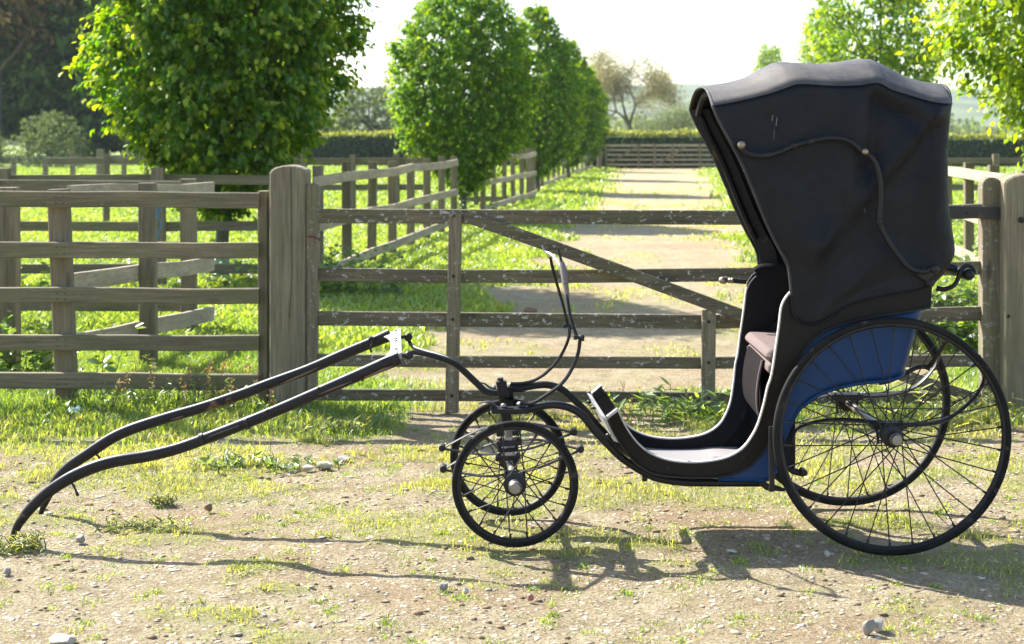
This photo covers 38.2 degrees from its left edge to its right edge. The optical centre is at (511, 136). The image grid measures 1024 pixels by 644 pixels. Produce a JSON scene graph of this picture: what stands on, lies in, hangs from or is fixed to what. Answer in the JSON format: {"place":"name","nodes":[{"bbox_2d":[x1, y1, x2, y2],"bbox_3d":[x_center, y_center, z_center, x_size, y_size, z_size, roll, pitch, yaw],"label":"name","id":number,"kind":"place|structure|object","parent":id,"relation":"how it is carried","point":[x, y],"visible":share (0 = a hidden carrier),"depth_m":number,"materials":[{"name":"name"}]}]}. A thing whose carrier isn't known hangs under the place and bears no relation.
{"place":"outdoors","nodes":[
{"label":"outdoors","id":0,"kind":"place"},
{"bbox_2d":[20,202,977,351],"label":"verge grass","id":1,"kind":"structure","parent":0,"point":[481,249],"depth_m":17.69,"materials":[{"name":"green plant"}]},
{"bbox_2d":[0,142,1023,643],"bbox_3d":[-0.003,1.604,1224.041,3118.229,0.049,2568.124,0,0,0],"label":"ground","id":2,"kind":"structure","parent":0,"point":[680,252],"depth_m":5.92,"materials":[{"name":"beige soil"}]},
{"bbox_2d":[3,567,10,574],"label":"stone","id":3,"kind":"object","parent":2,"relation":"on","point":[6,570],"visible":1,"depth_m":5.41,"materials":[{"name":"grey stone"}]},
{"bbox_2d":[0,134,15,166],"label":"shrub","id":4,"kind":"object","parent":2,"relation":"on","point":[2,153],"visible":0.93,"depth_m":74.25,"materials":[{"name":"green plant"}]},
{"bbox_2d":[0,529,50,555],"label":"grass clump","id":5,"kind":"object","parent":2,"relation":"on","point":[23,544],"visible":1,"depth_m":5.72,"materials":[{"name":"green plant"}]},
{"bbox_2d":[1,8,78,142],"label":"woodland tree","id":6,"kind":"object","parent":2,"relation":"on","point":[9,127],"visible":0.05,"depth_m":103.68,"materials":[{"name":"green plant"}]},
{"bbox_2d":[0,0,82,159],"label":"woodland tree","id":7,"kind":"object","parent":2,"relation":"on","point":[18,6],"visible":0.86,"depth_m":95.26,"materials":[{"name":"green plant"}]},
{"bbox_2d":[3,109,92,167],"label":"shrub","id":8,"kind":"object","parent":2,"relation":"on","point":[48,151],"visible":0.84,"depth_m":74.64,"materials":[{"name":"green plant"}]},
{"bbox_2d":[49,633,76,643],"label":"stone","id":9,"kind":"object","parent":2,"relation":"on","point":[58,638],"visible":1,"depth_m":4.67,"materials":[{"name":"grey stone"}]},
{"bbox_2d":[67,405,81,411],"bbox_3d":[-2.532,1.571,8.550,0.110,0.036,0.080,0,0,0],"label":"plastic scrap","id":10,"kind":"object","parent":2,"relation":"on","point":[75,408],"visible":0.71,"depth_m":8.53,"materials":[{"name":"white plastic"}]},
{"bbox_2d":[0,310,156,371],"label":"nettle patch","id":11,"kind":"object","parent":2,"relation":"on","point":[45,358],"visible":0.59,"depth_m":9.59,"materials":[{"name":"green plant"}]},
{"bbox_2d":[76,534,84,542],"bbox_3d":[-1.711,1.594,5.859,0.032,0.034,0.032,0,0,38],"label":"stone","id":12,"kind":"object","parent":2,"relation":"on","point":[80,538],"visible":1,"depth_m":5.85,"materials":[{"name":"grey stone"}]},
{"bbox_2d":[11,149,150,174],"bbox_3d":[-11.157,1.070,39.339,0.287,1.460,6.542,0,0,44],"label":"fence","id":13,"kind":"object","parent":2,"relation":"on","point":[99,154],"visible":0.23,"depth_m":38.93,"materials":[{"name":"brown wood"}]},
{"bbox_2d":[0,180,180,311],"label":"paddock fence","id":14,"kind":"object","parent":2,"relation":"on","point":[34,185],"visible":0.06,"depth_m":12.22,"materials":[{"name":"wood"}]},
{"bbox_2d":[7,0,192,153],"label":"woodland tree","id":15,"kind":"object","parent":2,"relation":"on","point":[77,117],"depth_m":120.23,"materials":[{"name":"green plant"}]},
{"bbox_2d":[0,179,214,371],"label":"paddock fence","id":16,"kind":"object","parent":2,"relation":"on","point":[146,272],"visible":0.67,"depth_m":10.36,"materials":[{"name":"wood"}]},
{"bbox_2d":[156,208,161,238],"bbox_3d":[-2.462,0.609,10.314,0.041,0.220,0.040,0,0,0],"label":"twine","id":17,"kind":"object","parent":16,"relation":"hanging from","point":[159,220],"visible":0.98,"depth_m":10.31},
{"bbox_2d":[0,0,216,157],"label":"woodland tree","id":18,"kind":"object","parent":2,"relation":"on","point":[60,56],"visible":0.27,"depth_m":97.79,"materials":[{"name":"green plant"}]},
{"bbox_2d":[0,189,268,407],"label":"paddock fence","id":19,"kind":"object","parent":2,"relation":"on","point":[64,342],"visible":0.96,"depth_m":8.68,"materials":[{"name":"brown wood"}]},
{"bbox_2d":[0,167,268,285],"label":"paddock fence","id":20,"kind":"object","parent":2,"relation":"on","point":[158,174],"visible":0.43,"depth_m":15.39,"materials":[{"name":"wood"}]},
{"bbox_2d":[85,512,190,533],"bbox_3d":[-1.532,1.588,6.082,0.406,0.056,0.231,0,0,0],"label":"grass clump","id":21,"kind":"object","parent":2,"relation":"on","point":[148,522],"visible":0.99,"depth_m":6.06,"materials":[{"name":"green plant"}]},
{"bbox_2d":[118,123,160,164],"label":"shrub","id":22,"kind":"object","parent":2,"relation":"on","point":[138,153],"visible":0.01,"depth_m":83.08,"materials":[{"name":"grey plant"}]},
{"bbox_2d":[41,382,251,416],"bbox_3d":[-2.188,1.522,8.682,1.279,0.180,0.750,0,0,0],"label":"weed clump","id":23,"kind":"object","parent":2,"relation":"on","point":[102,395],"visible":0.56,"depth_m":8.69,"materials":[{"name":"green plant"}]},
{"bbox_2d":[143,490,178,505],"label":"grass clump","id":24,"kind":"object","parent":2,"relation":"on","point":[162,499],"visible":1,"depth_m":6.45,"materials":[{"name":"green plant"}]},
{"bbox_2d":[21,239,326,286],"bbox_3d":[-4.260,1.377,15.769,4.612,0.468,2.729,0,0,26],"label":"nettle patch","id":25,"kind":"object","parent":2,"relation":"on","point":[209,279],"visible":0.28,"depth_m":15.26,"materials":[{"name":"green plant"}]},
{"bbox_2d":[79,358,293,416],"bbox_3d":[-1.871,1.463,8.686,1.269,0.297,0.517,0,0,16],"label":"weed clump","id":26,"kind":"object","parent":2,"relation":"on","point":[213,393],"visible":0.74,"depth_m":8.61,"materials":[{"name":"green plant"}]},
{"bbox_2d":[204,503,211,511],"bbox_3d":[-1.302,1.592,6.342,0.036,0.036,0.028,0,0,0],"label":"stone","id":27,"kind":"object","parent":2,"relation":"on","point":[207,507],"visible":1,"depth_m":6.33,"materials":[{"name":"brown stone"}]},
{"bbox_2d":[177,353,257,396],"bbox_3d":[-1.753,1.456,8.945,0.580,0.310,0.288,0,0,0],"label":"weed clump","id":28,"kind":"object","parent":2,"relation":"on","point":[224,365],"visible":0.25,"depth_m":8.93,"materials":[{"name":"green plant"}]},
{"bbox_2d":[58,0,380,263],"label":"avenue tree","id":29,"kind":"object","parent":2,"relation":"on","point":[209,82],"visible":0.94,"depth_m":15.53,"materials":[{"name":"green plant"}]},
{"bbox_2d":[214,259,229,279],"bbox_3d":[-3.200,1.448,16.300,0.180,0.345,0.180,0,0,0],"label":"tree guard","id":30,"kind":"object","parent":2,"relation":"on","point":[217,261],"depth_m":16.22,"materials":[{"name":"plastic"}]},
{"bbox_2d":[47,154,424,220],"bbox_3d":[-5.050,1.060,27.018,6.900,1.480,0.125,0,0,0],"label":"paddock fence","id":31,"kind":"object","parent":2,"relation":"on","point":[106,160],"visible":0.28,"depth_m":27.05,"materials":[{"name":"brown wood"}]},
{"bbox_2d":[191,3,344,123],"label":"woodland tree","id":32,"kind":"object","parent":2,"relation":"on","point":[269,61],"visible":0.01,"depth_m":115.90,"materials":[{"name":"green plant"}]},
{"bbox_2d":[190,449,346,473],"bbox_3d":[-1.167,1.571,7.168,0.752,0.084,0.331,0,0,0],"label":"weed clump","id":33,"kind":"object","parent":2,"relation":"on","point":[295,465],"visible":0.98,"depth_m":7.16,"materials":[{"name":"green plant"}]},
{"bbox_2d":[269,165,310,409],"bbox_3d":[-1.306,1.035,8.717,0.219,1.731,0.206,0,0,0],"label":"gate post","id":34,"kind":"object","parent":2,"relation":"on","point":[288,184],"visible":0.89,"depth_m":8.62,"materials":[{"name":"brown wood"}]},
{"bbox_2d":[303,464,313,469],"bbox_3d":[-0.977,1.594,7.120,0.046,0.022,0.052,0,0,36],"label":"stone","id":35,"kind":"object","parent":2,"relation":"on","point":[308,467],"visible":1,"depth_m":7.11,"materials":[{"name":"grey stone"}]},
{"bbox_2d":[316,110,331,133],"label":"tree","id":36,"kind":"object","parent":2,"relation":"on","point":[324,131],"visible":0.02,"depth_m":117.75,"materials":[{"name":"green plant"}]},
{"bbox_2d":[317,461,331,468],"bbox_3d":[-0.911,1.595,7.169,0.056,0.033,0.076,0,0,-44],"label":"stone","id":37,"kind":"object","parent":2,"relation":"on","point":[323,465],"visible":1,"depth_m":7.15,"materials":[{"name":"grey stone"}]},
{"bbox_2d":[288,416,380,434],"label":"grass clump","id":38,"kind":"object","parent":2,"relation":"on","point":[340,424],"visible":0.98,"depth_m":8.00,"materials":[{"name":"green plant"}]},
{"bbox_2d":[338,456,349,460],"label":"stone","id":39,"kind":"object","parent":2,"relation":"on","point":[340,458],"visible":0.86,"depth_m":7.31,"materials":[{"name":"grey stone"}]},
{"bbox_2d":[248,243,447,296],"bbox_3d":[-1.599,1.334,14.640,2.110,0.556,1.071,0,0,0],"label":"nettle patch","id":40,"kind":"object","parent":2,"relation":"on","point":[342,286],"visible":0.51,"depth_m":14.50,"materials":[{"name":"green plant"}]},
{"bbox_2d":[324,83,407,135],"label":"tree","id":41,"kind":"object","parent":2,"relation":"on","point":[361,117],"visible":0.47,"depth_m":123.76,"materials":[{"name":"green plant"}]},
{"bbox_2d":[312,156,457,267],"bbox_3d":[-1.531,1.046,20.252,0.148,1.510,9.970,0,0,6],"label":"paddock fence","id":42,"kind":"object","parent":2,"relation":"on","point":[346,176],"visible":0.69,"depth_m":19.67,"materials":[{"name":"wood"}]},
{"bbox_2d":[248,128,550,165],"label":"hedge","id":43,"kind":"object","parent":2,"relation":"on","point":[364,144],"visible":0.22,"depth_m":79.10,"materials":[{"name":"green plant"}]},
{"bbox_2d":[439,582,447,590],"bbox_3d":[-0.242,1.596,5.239,0.025,0.029,0.029,0,0,20],"label":"stone","id":44,"kind":"object","parent":2,"relation":"on","point":[443,586],"visible":1,"depth_m":5.23,"materials":[{"name":"grey stone"}]},
{"bbox_2d":[415,190,499,226],"bbox_3d":[-1.140,1.272,26.005,1.864,0.679,1.108,0,0,0],"label":"nettle patch","id":45,"kind":"object","parent":2,"relation":"on","point":[459,203],"visible":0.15,"depth_m":26.01,"materials":[{"name":"green plant"}]},
{"bbox_2d":[376,0,548,208],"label":"avenue tree","id":46,"kind":"object","parent":2,"relation":"on","point":[494,80],"visible":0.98,"depth_m":27.20,"materials":[{"name":"green plant"}]},
{"bbox_2d":[462,587,468,593],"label":"stone","id":47,"kind":"object","parent":2,"relation":"on","point":[465,590],"visible":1,"depth_m":5.19,"materials":[{"name":"grey stone"}]},
{"bbox_2d":[458,177,511,205],"bbox_3d":[-0.600,1.299,33.019,1.202,1.003,0.125,0,0,0],"label":"paddock fence","id":48,"kind":"object","parent":2,"relation":"on","point":[475,200],"visible":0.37,"depth_m":33.05,"materials":[{"name":"wood"}]},
{"bbox_2d":[480,148,536,208],"bbox_3d":[-0.028,1.044,33.350,0.159,1.512,7.786,0,0,8],"label":"paddock fence","id":49,"kind":"object","parent":2,"relation":"on","point":[530,174],"visible":0.61,"depth_m":33.71,"materials":[{"name":"wood"}]},
{"bbox_2d":[10,59,1011,555],"bbox_3d":[-0.050,0.648,6.020,3.911,1.926,0.917,0,0,0],"label":"hooded carriage","id":50,"kind":"object","parent":2,"relation":"on","point":[834,177],"visible":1,"depth_m":5.70,"materials":[{"name":"black leather"}]},
{"bbox_2d":[2,111,1023,145],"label":"woods","id":51,"kind":"object","parent":2,"relation":"on","point":[959,127],"visible":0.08,"depth_m":246.33,"materials":[{"name":"green plant"}]},
{"bbox_2d":[527,595,533,600],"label":"stone","id":52,"kind":"object","parent":2,"relation":"on","point":[530,597],"visible":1,"depth_m":5.10,"materials":[{"name":"stone"}]},
{"bbox_2d":[524,307,537,312],"bbox_3d":[0.169,1.589,13.508,0.128,0.060,0.106,0,0,0],"label":"stone","id":53,"kind":"object","parent":2,"relation":"on","point":[529,310],"visible":0.88,"depth_m":13.47,"materials":[{"name":"grey stone"}]},
{"bbox_2d":[491,2,592,191],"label":"avenue tree","id":54,"kind":"object","parent":2,"relation":"on","point":[562,79],"visible":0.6,"depth_m":41.43,"materials":[{"name":"green plant"}]},
{"bbox_2d":[540,148,570,187],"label":"paddock fence","id":55,"kind":"object","parent":2,"relation":"on","point":[549,181],"visible":0.34,"depth_m":49.13,"materials":[{"name":"wood"}]},
{"bbox_2d":[539,40,609,176],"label":"avenue tree","id":56,"kind":"object","parent":2,"relation":"on","point":[591,137],"visible":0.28,"depth_m":54.61,"materials":[{"name":"green plant"}]},
{"bbox_2d":[571,145,592,173],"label":"paddock fence","id":57,"kind":"object","parent":2,"relation":"on","point":[578,169],"visible":0.32,"depth_m":64.22,"materials":[{"name":"brown wood"}]},
{"bbox_2d":[570,65,612,163],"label":"avenue tree","id":58,"kind":"object","parent":2,"relation":"on","point":[596,150],"visible":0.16,"depth_m":66.78,"materials":[{"name":"green plant"}]},
{"bbox_2d":[597,148,601,168],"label":"gate post","id":59,"kind":"object","parent":2,"relation":"on","point":[599,161],"visible":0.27,"depth_m":69.90,"materials":[{"name":"wood"}]},
{"bbox_2d":[584,381,667,412],"bbox_3d":[0.644,1.559,8.739,0.486,0.173,0.395,0,0,-37],"label":"dandelion clump","id":60,"kind":"object","parent":2,"relation":"on","point":[619,389],"visible":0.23,"depth_m":8.74,"materials":[{"name":"green plant"}]},
{"bbox_2d":[583,27,689,135],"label":"bare tree","id":61,"kind":"object","parent":2,"relation":"on","point":[612,86],"visible":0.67,"depth_m":141.38,"materials":[{"name":"brown plant"}]},
{"bbox_2d":[543,376,730,425],"bbox_3d":[0.769,1.503,8.393,1.283,0.217,0.509,0,0,0],"label":"dandelion clump","id":62,"kind":"object","parent":2,"relation":"on","point":[654,406],"visible":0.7,"depth_m":8.33,"materials":[{"name":"green plant"}]},
{"bbox_2d":[587,127,716,167],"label":"hedge","id":63,"kind":"object","parent":2,"relation":"on","point":[666,137],"visible":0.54,"depth_m":74.10,"materials":[{"name":"green plant"}]},
{"bbox_2d":[578,388,730,423],"bbox_3d":[0.921,1.522,8.340,1.191,0.179,0.556,0,0,0],"label":"dandelion clump","id":64,"kind":"object","parent":2,"relation":"on","point":[693,405],"visible":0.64,"depth_m":8.35,"materials":[{"name":"green plant"}]},
{"bbox_2d":[605,144,714,168],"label":"field gate","id":65,"kind":"structure","parent":2,"relation":"on","point":[672,155],"depth_m":69.98,"materials":[{"name":"brown wood"}]},
{"bbox_2d":[635,97,699,136],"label":"tree","id":66,"kind":"object","parent":2,"relation":"on","point":[679,121],"visible":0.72,"depth_m":151.09,"materials":[{"name":"green plant"}]},
{"bbox_2d":[726,549,736,552],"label":"stone","id":67,"kind":"object","parent":2,"relation":"on","point":[731,550],"visible":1,"depth_m":5.69,"materials":[{"name":"grey stone"}]},
{"bbox_2d":[742,37,789,77],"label":"avenue tree","id":68,"kind":"object","parent":2,"relation":"on","point":[767,58],"visible":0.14,"depth_m":64.83,"materials":[{"name":"green plant"}]},
{"bbox_2d":[790,1,843,63],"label":"avenue tree","id":69,"kind":"object","parent":2,"relation":"on","point":[804,55],"visible":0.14,"depth_m":49.85,"materials":[{"name":"green plant"}]},
{"bbox_2d":[824,550,829,556],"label":"stone","id":70,"kind":"object","parent":2,"relation":"on","point":[826,553],"visible":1,"depth_m":5.64,"materials":[{"name":"grey stone"}]},
{"bbox_2d":[862,619,875,634],"bbox_3d":[1.155,1.590,4.789,0.038,0.055,0.032,0,0,-28],"label":"stone","id":71,"kind":"object","parent":2,"relation":"on","point":[868,626],"visible":1,"depth_m":4.78,"materials":[{"name":"grey stone"}]},
{"bbox_2d":[874,617,883,631],"bbox_3d":[1.193,1.591,4.820,0.037,0.045,0.040,0,0,0],"label":"stone","id":72,"kind":"object","parent":2,"relation":"on","point":[879,621],"visible":0.91,"depth_m":4.81,"materials":[{"name":"grey stone"}]},
{"bbox_2d":[793,0,969,85],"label":"avenue tree","id":73,"kind":"object","parent":2,"relation":"on","point":[875,45],"visible":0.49,"depth_m":31.86,"materials":[{"name":"green plant"}]},
{"bbox_2d":[829,383,1023,431],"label":"grass clump","id":74,"kind":"object","parent":2,"relation":"on","point":[984,403],"visible":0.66,"depth_m":8.21,"materials":[{"name":"green plant"}]},
{"bbox_2d":[911,244,977,353],"bbox_3d":[3.522,1.203,11.024,1.975,0.817,0.890,0,0,5],"label":"nettle patch","id":75,"kind":"object","parent":2,"relation":"on","point":[972,336],"visible":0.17,"depth_m":10.92,"materials":[{"name":"green plant"}]},
{"bbox_2d":[866,0,1023,173],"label":"avenue tree","id":76,"kind":"object","parent":2,"relation":"on","point":[1002,64],"visible":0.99,"depth_m":16.07,"materials":[{"name":"green plant"}]},
{"bbox_2d":[912,292,977,347],"bbox_3d":[3.772,1.488,11.364,1.679,0.628,0.133,0,0,-10],"label":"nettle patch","id":77,"kind":"object","parent":2,"relation":"on","point":[939,303],"visible":0.01,"depth_m":11.32,"materials":[{"name":"green plant"}]},
{"bbox_2d":[948,131,1023,166],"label":"hedge","id":78,"kind":"object","parent":2,"relation":"on","point":[959,146],"visible":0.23,"depth_m":75.60,"materials":[{"name":"green plant"}]},
{"bbox_2d":[948,160,1023,260],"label":"paddock fence","id":79,"kind":"object","parent":2,"relation":"on","point":[968,174],"visible":0.21,"depth_m":17.79,"materials":[{"name":"wood"}]},
{"bbox_2d":[948,154,1023,189],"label":"paddock fence","id":80,"kind":"object","parent":2,"relation":"on","point":[995,159],"visible":0.12,"depth_m":27.17,"materials":[{"name":"wood"}]},
{"bbox_2d":[997,173,1023,411],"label":"gate post","id":81,"kind":"object","parent":2,"relation":"on","point":[1011,288],"visible":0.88,"depth_m":8.50,"materials":[{"name":"brown wood"}]},
{"bbox_2d":[307,177,1000,412],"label":"field gate","id":82,"kind":"structure","parent":81,"relation":"attached to","point":[985,211],"depth_m":8.62,"materials":[{"name":"brown wood"}]},
{"bbox_2d":[0,394,1023,643],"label":"short grass","id":83,"kind":"structure","parent":0,"point":[176,482],"depth_m":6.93,"materials":[{"name":"green plant"}]},
{"bbox_2d":[0,336,1023,455],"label":"lush grass","id":84,"kind":"structure","parent":0,"point":[7,400],"depth_m":8.59,"materials":[{"name":"green plant"}]},
{"bbox_2d":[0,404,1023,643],"bbox_3d":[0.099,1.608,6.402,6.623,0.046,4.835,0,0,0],"label":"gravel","id":85,"kind":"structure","parent":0,"point":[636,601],"depth_m":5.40,"materials":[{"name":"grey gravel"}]},
{"bbox_2d":[0,164,1023,205],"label":"field grass","id":86,"kind":"structure","parent":0,"point":[567,187],"depth_m":48.26,"materials":[{"name":"green plant"}]},
{"bbox_2d":[334,188,975,391],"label":"track grass","id":87,"kind":"structure","parent":0,"point":[631,288],"depth_m":15.90,"materials":[{"name":"green plant"}]},
{"bbox_2d":[318,83,1023,130],"bbox_3d":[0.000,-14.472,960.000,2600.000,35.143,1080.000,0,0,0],"label":"hills","id":88,"kind":"structure","parent":0,"point":[962,105],"depth_m":646.27,"materials":[{"name":"green plant"}]},
{"bbox_2d":[327,0,1021,88],"label":"sky","id":89,"kind":"structure","parent":0,"point":[710,41],"materials":[{"name":"white"}]}
]}

